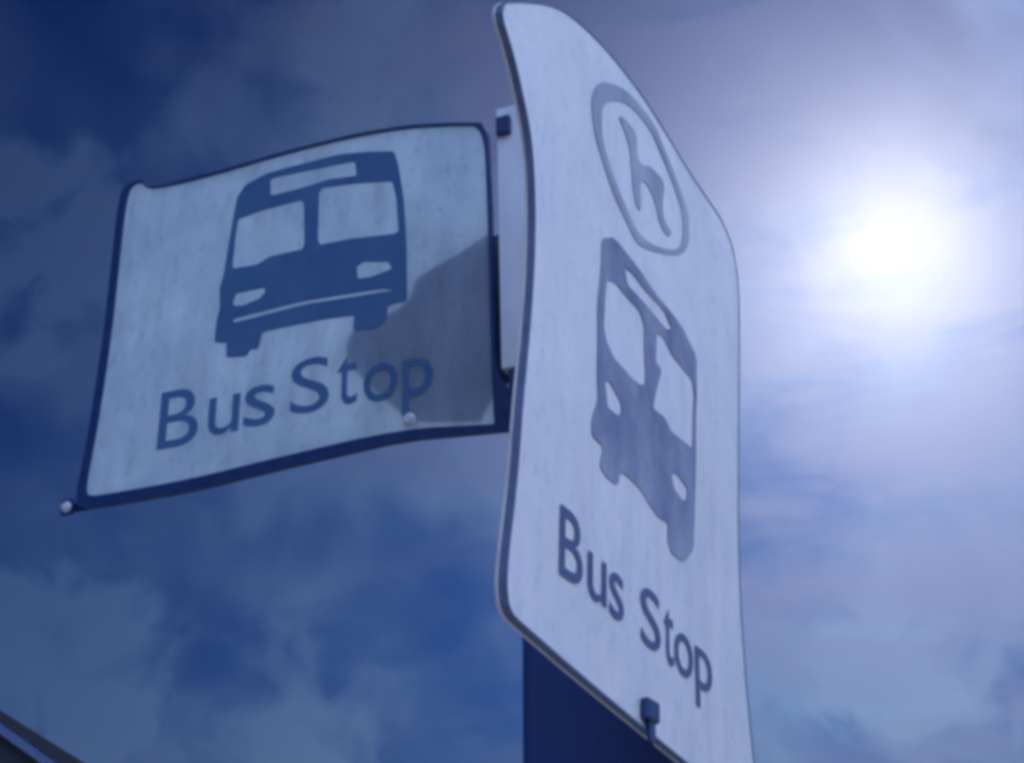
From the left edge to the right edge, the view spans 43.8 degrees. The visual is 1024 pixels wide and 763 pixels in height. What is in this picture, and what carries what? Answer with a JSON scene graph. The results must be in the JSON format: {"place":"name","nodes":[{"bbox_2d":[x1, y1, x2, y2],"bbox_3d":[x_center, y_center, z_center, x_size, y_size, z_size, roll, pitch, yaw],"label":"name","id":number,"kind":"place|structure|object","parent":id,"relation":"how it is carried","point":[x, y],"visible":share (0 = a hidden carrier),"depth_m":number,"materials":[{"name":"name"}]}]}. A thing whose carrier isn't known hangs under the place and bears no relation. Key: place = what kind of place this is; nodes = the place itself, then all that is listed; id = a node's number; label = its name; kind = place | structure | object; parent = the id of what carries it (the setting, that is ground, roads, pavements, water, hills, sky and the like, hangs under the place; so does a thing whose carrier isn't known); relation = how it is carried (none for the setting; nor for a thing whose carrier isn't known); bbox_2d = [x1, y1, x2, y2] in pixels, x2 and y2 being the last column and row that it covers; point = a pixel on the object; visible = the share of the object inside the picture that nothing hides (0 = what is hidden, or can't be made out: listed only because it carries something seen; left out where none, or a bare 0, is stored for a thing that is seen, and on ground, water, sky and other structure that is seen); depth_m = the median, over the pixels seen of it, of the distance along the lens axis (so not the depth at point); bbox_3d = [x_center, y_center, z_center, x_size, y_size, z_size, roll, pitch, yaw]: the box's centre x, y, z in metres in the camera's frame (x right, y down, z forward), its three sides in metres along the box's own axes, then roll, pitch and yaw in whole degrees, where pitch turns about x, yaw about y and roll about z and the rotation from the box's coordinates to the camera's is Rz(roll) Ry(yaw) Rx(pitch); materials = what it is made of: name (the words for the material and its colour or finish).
{"place":"outdoors","nodes":[
{"label":"outdoors","id":0,"kind":"place"},
{"bbox_2d":[0,711,83,762],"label":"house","id":1,"kind":"structure","parent":0,"point":[20,742],"depth_m":19.88,"materials":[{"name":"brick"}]},
{"bbox_2d":[0,0,1023,762],"label":"sky","id":2,"kind":"structure","parent":0,"point":[861,162],"materials":[{"name":"blue"}]},
{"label":"pavement","id":3,"kind":"structure","parent":0,"visible":0},
{"bbox_2d":[523,637,674,762],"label":"sign post","id":4,"kind":"object","parent":3,"relation":"on","point":[567,718],"depth_m":1.32,"materials":[{"name":"blue metal"}]},
{"bbox_2d":[60,105,524,515],"bbox_3d":[-0.241,-0.079,1.665,0.667,0.481,0.167,-10,-26,20],"label":"bus stop sign","id":5,"kind":"object","parent":4,"relation":"attached to","point":[342,296],"visible":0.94,"depth_m":1.59,"materials":[{"name":"metal"}]},
{"bbox_2d":[492,0,754,762],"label":"bus stop sign","id":6,"kind":"object","parent":4,"relation":"attached to","point":[617,583],"visible":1,"depth_m":1.17,"materials":[{"name":"metal"}]}
]}

